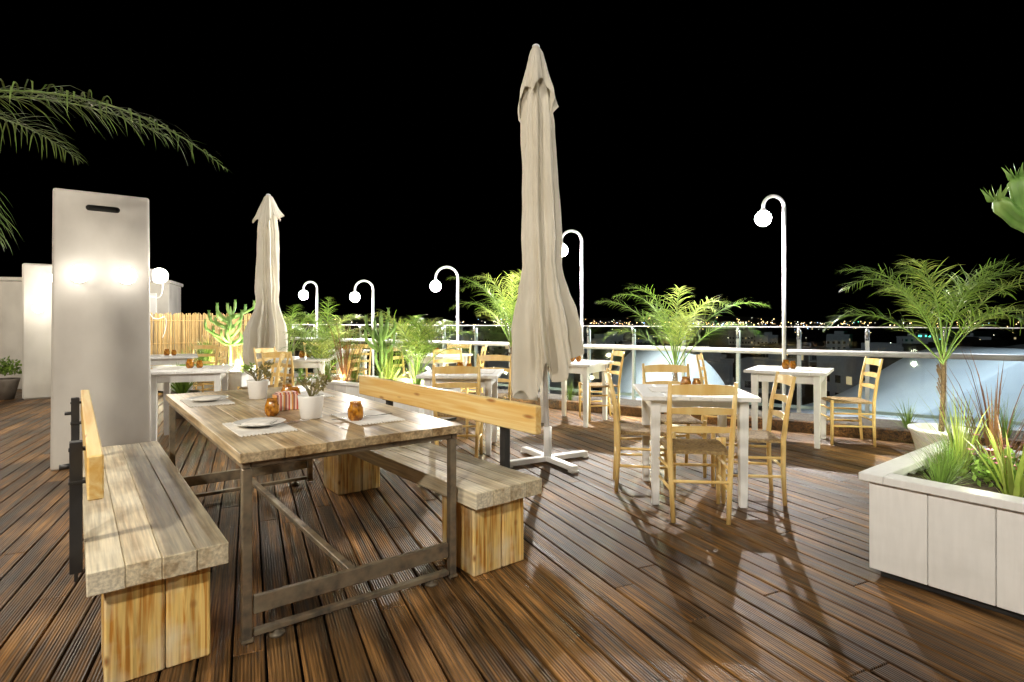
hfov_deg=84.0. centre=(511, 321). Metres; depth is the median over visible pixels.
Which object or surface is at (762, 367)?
placemat
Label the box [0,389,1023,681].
deck
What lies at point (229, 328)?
cactus
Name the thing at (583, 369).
dining table
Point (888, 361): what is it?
building
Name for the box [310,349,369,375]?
dining table
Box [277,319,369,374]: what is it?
palm tree
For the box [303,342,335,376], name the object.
chair
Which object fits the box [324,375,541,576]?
wooden bench
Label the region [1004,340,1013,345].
building
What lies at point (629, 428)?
chair
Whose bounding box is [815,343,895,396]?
building
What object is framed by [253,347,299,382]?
chair
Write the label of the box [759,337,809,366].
building
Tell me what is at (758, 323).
city lights
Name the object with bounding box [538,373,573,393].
building
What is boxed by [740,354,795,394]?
building
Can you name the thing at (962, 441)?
flax plant
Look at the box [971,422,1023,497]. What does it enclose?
flax plant
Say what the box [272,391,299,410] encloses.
napkin box
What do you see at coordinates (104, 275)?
slotted pillar
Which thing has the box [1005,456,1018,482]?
flowering plant
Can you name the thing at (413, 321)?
palm tree
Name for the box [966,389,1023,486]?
cordyline plant
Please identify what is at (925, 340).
building
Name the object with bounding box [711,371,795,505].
chair
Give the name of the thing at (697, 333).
building
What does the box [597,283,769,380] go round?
palm tree
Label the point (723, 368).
building
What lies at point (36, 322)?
pillar
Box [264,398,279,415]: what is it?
candle holder
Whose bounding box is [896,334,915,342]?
building
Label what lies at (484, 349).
chair
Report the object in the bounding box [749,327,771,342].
building
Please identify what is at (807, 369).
placemat
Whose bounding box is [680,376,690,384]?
candle holder
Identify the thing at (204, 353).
potted plant
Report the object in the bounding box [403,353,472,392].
dining table
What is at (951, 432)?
grass tuft
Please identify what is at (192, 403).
placemat
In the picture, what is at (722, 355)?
building
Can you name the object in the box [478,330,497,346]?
building
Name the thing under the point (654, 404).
dining table
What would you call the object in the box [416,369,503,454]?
dining table
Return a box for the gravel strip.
[294,373,1023,439]
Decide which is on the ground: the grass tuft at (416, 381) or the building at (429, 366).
the building at (429, 366)
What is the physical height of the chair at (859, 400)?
0.904 m
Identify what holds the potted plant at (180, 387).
on the deck
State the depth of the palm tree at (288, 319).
11.94 m
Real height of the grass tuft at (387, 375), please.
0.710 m
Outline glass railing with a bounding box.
[202,324,1023,427]
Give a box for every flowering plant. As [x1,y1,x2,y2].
[959,433,1023,487]
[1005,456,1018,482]
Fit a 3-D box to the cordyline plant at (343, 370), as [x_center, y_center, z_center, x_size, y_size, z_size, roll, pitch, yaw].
[-2.205,0.375,7.872,1.224,1.030,1.501,0,0,0]
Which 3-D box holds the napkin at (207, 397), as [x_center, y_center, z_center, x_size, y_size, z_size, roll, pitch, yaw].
[-1.930,0.486,3.610,0.120,0.008,0.120,0,0,1]
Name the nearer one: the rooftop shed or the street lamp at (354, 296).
the street lamp at (354, 296)
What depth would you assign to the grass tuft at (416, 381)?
7.17 m
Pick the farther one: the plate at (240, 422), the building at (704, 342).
the building at (704, 342)
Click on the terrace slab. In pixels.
(266, 668)
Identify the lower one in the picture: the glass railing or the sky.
the glass railing
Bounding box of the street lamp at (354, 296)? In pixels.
[350,280,373,375]
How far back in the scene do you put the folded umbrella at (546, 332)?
5.07 m
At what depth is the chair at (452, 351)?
8.08 m
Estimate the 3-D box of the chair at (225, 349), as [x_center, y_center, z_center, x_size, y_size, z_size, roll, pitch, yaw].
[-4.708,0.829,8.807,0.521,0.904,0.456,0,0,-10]
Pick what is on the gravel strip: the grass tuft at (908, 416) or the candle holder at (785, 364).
the grass tuft at (908, 416)
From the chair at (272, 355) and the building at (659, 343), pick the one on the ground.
the building at (659, 343)
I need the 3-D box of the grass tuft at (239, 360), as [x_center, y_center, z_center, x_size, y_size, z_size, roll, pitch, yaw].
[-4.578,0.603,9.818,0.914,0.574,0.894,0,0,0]
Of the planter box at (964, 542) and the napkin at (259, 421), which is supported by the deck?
the planter box at (964, 542)
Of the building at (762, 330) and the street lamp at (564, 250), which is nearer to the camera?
the street lamp at (564, 250)
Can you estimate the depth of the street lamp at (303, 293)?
13.14 m
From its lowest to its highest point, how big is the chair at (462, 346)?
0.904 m
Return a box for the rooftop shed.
[150,280,182,365]
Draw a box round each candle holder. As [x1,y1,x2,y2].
[164,349,169,354]
[186,359,193,367]
[196,360,202,367]
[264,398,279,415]
[281,384,291,390]
[289,387,300,393]
[299,351,304,357]
[347,401,363,420]
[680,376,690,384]
[692,378,700,383]
[782,360,789,368]
[790,361,795,368]
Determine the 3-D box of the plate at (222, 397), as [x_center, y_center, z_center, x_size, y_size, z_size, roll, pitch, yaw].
[-1.930,0.490,3.610,0.236,0.019,0.236,0,0,0]
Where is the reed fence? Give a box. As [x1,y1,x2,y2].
[150,312,254,368]
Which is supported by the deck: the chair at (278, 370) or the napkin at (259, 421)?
the chair at (278, 370)
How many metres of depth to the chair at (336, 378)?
8.16 m
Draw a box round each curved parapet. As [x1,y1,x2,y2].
[612,350,724,399]
[780,344,1023,430]
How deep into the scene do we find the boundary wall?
10.69 m
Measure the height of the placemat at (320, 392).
0.005 m
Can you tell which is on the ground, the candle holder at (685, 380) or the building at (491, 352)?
the building at (491, 352)
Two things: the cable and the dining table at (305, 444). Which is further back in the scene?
the cable
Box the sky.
[0,0,1023,318]
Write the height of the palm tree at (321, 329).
1.702 m
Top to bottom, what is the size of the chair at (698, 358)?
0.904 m
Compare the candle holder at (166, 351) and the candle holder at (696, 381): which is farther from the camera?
the candle holder at (166, 351)
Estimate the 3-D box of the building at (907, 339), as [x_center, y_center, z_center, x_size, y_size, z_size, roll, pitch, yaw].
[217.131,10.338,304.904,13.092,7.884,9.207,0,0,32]
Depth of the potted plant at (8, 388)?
9.30 m
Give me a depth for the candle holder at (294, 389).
3.53 m
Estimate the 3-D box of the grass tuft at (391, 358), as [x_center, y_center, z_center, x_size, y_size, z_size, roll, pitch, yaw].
[-1.610,0.349,7.850,1.170,1.082,1.392,0,0,28]
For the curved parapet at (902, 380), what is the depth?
10.17 m
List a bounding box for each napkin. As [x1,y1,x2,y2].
[193,396,221,399]
[241,419,276,424]
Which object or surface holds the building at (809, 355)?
on the ground
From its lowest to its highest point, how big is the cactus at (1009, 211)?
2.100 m
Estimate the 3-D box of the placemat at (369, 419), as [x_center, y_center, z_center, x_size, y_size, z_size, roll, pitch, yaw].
[-0.770,0.506,3.020,0.250,0.005,0.408,0,0,-38]
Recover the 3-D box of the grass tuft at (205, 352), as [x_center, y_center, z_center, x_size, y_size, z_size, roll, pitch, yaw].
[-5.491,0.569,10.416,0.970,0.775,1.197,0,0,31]
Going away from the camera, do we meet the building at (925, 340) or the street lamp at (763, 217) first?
the street lamp at (763, 217)
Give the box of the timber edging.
[289,380,1023,450]
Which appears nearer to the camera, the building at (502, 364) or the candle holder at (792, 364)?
the candle holder at (792, 364)
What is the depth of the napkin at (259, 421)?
2.74 m
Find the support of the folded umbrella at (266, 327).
on the deck
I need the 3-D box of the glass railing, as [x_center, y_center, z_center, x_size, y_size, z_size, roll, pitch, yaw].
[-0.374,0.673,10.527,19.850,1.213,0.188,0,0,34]
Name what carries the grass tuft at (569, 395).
on the gravel strip
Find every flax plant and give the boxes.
[903,385,1018,476]
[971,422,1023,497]
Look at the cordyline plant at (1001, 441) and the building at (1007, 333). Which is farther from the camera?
the building at (1007, 333)
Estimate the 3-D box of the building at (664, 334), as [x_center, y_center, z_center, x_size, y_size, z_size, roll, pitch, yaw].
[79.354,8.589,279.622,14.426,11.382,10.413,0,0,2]
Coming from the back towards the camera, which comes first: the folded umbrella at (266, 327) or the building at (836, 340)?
the building at (836, 340)
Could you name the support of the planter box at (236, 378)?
on the deck
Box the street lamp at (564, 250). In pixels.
[562,229,582,395]
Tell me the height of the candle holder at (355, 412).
0.097 m
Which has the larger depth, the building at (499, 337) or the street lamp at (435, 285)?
the building at (499, 337)
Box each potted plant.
[0,356,21,399]
[158,361,207,418]
[183,340,222,365]
[241,360,273,399]
[294,371,331,419]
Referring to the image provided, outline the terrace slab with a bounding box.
[158,445,375,681]
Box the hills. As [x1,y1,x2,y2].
[181,315,1023,324]
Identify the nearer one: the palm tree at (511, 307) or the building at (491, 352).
the palm tree at (511, 307)
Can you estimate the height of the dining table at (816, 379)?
0.767 m
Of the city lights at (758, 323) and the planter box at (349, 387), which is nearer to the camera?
the planter box at (349, 387)
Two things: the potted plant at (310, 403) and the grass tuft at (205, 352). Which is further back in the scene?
the grass tuft at (205, 352)
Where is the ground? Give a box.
[185,324,1023,410]
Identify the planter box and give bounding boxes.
[151,363,289,392]
[294,374,460,420]
[859,440,1023,620]
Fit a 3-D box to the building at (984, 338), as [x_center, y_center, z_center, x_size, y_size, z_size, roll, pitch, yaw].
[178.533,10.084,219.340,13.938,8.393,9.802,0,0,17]
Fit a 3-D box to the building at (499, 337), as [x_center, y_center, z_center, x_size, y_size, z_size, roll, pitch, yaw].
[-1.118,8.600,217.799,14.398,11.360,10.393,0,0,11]
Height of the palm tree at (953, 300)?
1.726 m
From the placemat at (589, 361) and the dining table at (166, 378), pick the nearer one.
the dining table at (166, 378)
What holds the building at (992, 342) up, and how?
on the ground
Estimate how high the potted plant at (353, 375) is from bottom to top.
1.048 m
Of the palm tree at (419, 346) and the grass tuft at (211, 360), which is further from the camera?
the grass tuft at (211, 360)
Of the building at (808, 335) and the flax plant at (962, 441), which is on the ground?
the building at (808, 335)
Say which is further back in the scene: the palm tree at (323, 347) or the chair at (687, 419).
the palm tree at (323, 347)
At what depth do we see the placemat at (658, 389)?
4.26 m
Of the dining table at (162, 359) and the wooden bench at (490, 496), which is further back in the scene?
the dining table at (162, 359)
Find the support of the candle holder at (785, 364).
on the dining table at (816, 379)
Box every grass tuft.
[190,333,218,365]
[203,352,222,364]
[228,344,254,370]
[312,353,341,379]
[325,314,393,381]
[361,321,413,380]
[364,351,407,379]
[393,354,428,385]
[550,379,582,400]
[881,398,931,428]
[900,401,1009,455]
[902,441,988,487]
[907,427,1002,487]
[977,394,1023,438]
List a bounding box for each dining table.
[151,354,197,389]
[151,365,234,440]
[166,385,462,644]
[268,356,335,381]
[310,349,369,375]
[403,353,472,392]
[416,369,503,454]
[540,359,613,427]
[633,384,760,507]
[744,365,833,448]
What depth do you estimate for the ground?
816.00 m
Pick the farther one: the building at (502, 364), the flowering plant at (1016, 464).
the building at (502, 364)
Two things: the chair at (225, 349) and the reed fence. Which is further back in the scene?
the reed fence
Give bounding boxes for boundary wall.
[0,277,21,388]
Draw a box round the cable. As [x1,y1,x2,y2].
[150,283,166,337]
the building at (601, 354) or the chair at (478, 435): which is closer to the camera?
the chair at (478, 435)
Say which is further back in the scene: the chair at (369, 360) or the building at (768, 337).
the building at (768, 337)
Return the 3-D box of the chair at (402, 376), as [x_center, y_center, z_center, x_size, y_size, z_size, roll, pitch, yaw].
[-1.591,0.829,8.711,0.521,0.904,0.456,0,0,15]
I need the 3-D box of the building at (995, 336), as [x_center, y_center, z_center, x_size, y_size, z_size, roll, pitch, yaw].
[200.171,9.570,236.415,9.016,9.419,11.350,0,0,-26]
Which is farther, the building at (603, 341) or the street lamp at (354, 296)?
the building at (603, 341)
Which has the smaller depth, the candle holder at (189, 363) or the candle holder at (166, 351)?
the candle holder at (189, 363)
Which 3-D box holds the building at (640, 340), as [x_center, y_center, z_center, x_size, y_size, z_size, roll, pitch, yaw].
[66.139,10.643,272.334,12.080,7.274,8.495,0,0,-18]
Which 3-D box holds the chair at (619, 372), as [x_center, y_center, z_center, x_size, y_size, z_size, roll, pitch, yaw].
[1.192,0.829,7.507,0.521,0.904,0.456,0,0,-10]
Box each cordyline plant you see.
[312,319,367,381]
[919,347,1023,473]
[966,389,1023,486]
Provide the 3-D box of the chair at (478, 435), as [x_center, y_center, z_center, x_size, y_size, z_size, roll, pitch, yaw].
[-0.498,0.829,5.238,0.456,0.904,0.521,0,0,-2]
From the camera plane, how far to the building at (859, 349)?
128.45 m
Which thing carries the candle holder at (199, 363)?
on the dining table at (166, 378)
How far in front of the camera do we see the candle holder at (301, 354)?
8.04 m
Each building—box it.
[419,352,454,372]
[431,345,493,367]
[450,332,473,348]
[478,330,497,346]
[487,361,508,387]
[488,333,508,355]
[501,372,508,389]
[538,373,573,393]
[574,349,627,396]
[584,338,617,352]
[594,331,623,344]
[616,337,679,353]
[636,336,654,342]
[657,331,689,337]
[669,332,709,346]
[689,327,700,337]
[689,346,725,357]
[699,352,733,385]
[728,328,753,344]
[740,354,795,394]
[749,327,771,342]
[755,332,777,345]
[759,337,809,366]
[786,329,826,346]
[801,343,816,366]
[809,341,830,367]
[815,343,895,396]
[826,331,849,349]
[828,331,852,347]
[837,342,902,351]
[870,342,971,376]
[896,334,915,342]
[896,337,939,347]
[902,333,931,342]
[902,337,998,351]
[973,329,1003,336]
[979,337,990,339]
[979,340,1003,345]
[987,333,1012,339]
[1003,330,1018,344]
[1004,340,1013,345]
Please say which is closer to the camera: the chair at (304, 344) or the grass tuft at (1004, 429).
the grass tuft at (1004, 429)
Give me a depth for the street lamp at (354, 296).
12.12 m
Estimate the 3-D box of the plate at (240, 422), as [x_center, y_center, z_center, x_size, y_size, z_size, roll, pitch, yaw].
[-1.220,0.490,2.750,0.236,0.019,0.236,0,0,0]
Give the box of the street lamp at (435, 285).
[430,266,458,364]
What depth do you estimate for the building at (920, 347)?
117.74 m
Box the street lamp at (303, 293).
[299,281,317,337]
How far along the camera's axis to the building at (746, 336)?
347.62 m
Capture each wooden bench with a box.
[59,390,228,681]
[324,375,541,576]
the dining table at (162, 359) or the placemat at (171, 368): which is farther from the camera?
the dining table at (162, 359)
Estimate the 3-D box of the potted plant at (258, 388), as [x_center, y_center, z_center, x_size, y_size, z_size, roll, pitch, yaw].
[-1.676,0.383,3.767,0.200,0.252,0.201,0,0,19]
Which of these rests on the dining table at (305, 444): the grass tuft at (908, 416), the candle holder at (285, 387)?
the candle holder at (285, 387)
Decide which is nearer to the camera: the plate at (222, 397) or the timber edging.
the plate at (222, 397)
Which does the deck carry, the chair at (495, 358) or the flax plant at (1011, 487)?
the chair at (495, 358)
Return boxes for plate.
[187,395,228,401]
[233,417,285,426]
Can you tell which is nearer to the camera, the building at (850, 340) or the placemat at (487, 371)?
the placemat at (487, 371)
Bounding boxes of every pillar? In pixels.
[22,263,51,399]
[50,188,167,470]
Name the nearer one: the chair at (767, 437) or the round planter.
the chair at (767, 437)
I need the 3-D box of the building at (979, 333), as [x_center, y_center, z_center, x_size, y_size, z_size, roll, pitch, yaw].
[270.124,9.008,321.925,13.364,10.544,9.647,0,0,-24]
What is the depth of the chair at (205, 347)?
9.45 m
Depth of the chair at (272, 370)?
7.18 m
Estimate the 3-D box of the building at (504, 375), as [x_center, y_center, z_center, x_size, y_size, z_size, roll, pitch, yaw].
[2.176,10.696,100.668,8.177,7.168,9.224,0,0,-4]
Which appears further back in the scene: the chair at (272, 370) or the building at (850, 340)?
the building at (850, 340)
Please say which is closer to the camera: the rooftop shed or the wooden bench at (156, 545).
the wooden bench at (156, 545)
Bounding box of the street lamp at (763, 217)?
[755,194,785,411]
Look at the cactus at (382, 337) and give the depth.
7.57 m
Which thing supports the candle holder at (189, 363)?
on the dining table at (166, 378)
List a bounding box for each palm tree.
[0,78,231,251]
[243,304,334,373]
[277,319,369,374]
[286,297,370,348]
[351,314,477,367]
[367,308,476,373]
[448,269,521,394]
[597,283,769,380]
[822,253,1023,431]
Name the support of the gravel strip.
on the deck
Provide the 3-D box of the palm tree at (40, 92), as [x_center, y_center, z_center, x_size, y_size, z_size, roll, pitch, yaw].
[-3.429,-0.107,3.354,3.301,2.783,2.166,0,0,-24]
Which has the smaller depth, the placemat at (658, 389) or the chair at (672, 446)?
the chair at (672, 446)
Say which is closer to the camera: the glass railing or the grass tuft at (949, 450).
the grass tuft at (949, 450)
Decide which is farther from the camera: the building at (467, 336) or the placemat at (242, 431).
the building at (467, 336)
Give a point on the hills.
(863, 319)
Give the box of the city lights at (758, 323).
[307,317,1018,352]
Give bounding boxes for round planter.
[907,423,975,449]
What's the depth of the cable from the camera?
5.54 m
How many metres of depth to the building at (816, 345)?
158.79 m
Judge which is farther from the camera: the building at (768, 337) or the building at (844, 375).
the building at (768, 337)
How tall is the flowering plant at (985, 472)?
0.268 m
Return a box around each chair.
[192,344,217,391]
[193,345,227,390]
[237,350,289,389]
[239,352,284,389]
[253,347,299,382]
[261,351,310,386]
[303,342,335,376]
[330,348,361,381]
[347,343,371,374]
[388,346,412,377]
[432,348,467,392]
[432,364,482,457]
[446,344,470,390]
[462,345,486,392]
[466,354,510,438]
[579,349,624,421]
[604,368,675,495]
[642,363,706,477]
[658,382,737,524]
[696,353,736,425]
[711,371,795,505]
[821,356,882,445]
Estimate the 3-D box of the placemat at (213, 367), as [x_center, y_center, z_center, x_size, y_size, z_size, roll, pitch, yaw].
[-3.313,0.510,6.325,0.200,0.004,0.326,0,0,-20]
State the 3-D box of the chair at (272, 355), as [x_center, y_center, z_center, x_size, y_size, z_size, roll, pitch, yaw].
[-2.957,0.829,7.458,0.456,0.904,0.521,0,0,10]
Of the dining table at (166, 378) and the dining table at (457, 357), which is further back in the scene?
the dining table at (457, 357)
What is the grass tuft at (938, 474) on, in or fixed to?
in the planter box at (964, 542)
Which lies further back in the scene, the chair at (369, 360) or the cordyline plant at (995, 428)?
the chair at (369, 360)
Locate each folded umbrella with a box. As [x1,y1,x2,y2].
[242,194,287,384]
[510,44,588,473]
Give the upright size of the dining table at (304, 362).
0.767 m
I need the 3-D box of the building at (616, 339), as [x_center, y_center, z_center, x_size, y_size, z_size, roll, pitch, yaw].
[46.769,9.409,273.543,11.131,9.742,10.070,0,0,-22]
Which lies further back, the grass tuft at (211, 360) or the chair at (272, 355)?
the grass tuft at (211, 360)
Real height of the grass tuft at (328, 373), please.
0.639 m
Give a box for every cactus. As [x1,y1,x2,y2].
[204,299,255,369]
[363,307,396,377]
[980,163,1023,232]
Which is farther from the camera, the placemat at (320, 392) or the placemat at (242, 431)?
the placemat at (320, 392)
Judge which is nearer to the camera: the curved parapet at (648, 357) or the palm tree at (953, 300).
the palm tree at (953, 300)
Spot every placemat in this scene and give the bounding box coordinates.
[157,367,183,369]
[180,398,234,407]
[202,366,225,368]
[222,422,296,436]
[300,390,334,396]
[331,410,404,424]
[481,370,494,373]
[578,361,601,362]
[648,387,667,391]
[757,366,781,369]
[800,368,823,370]

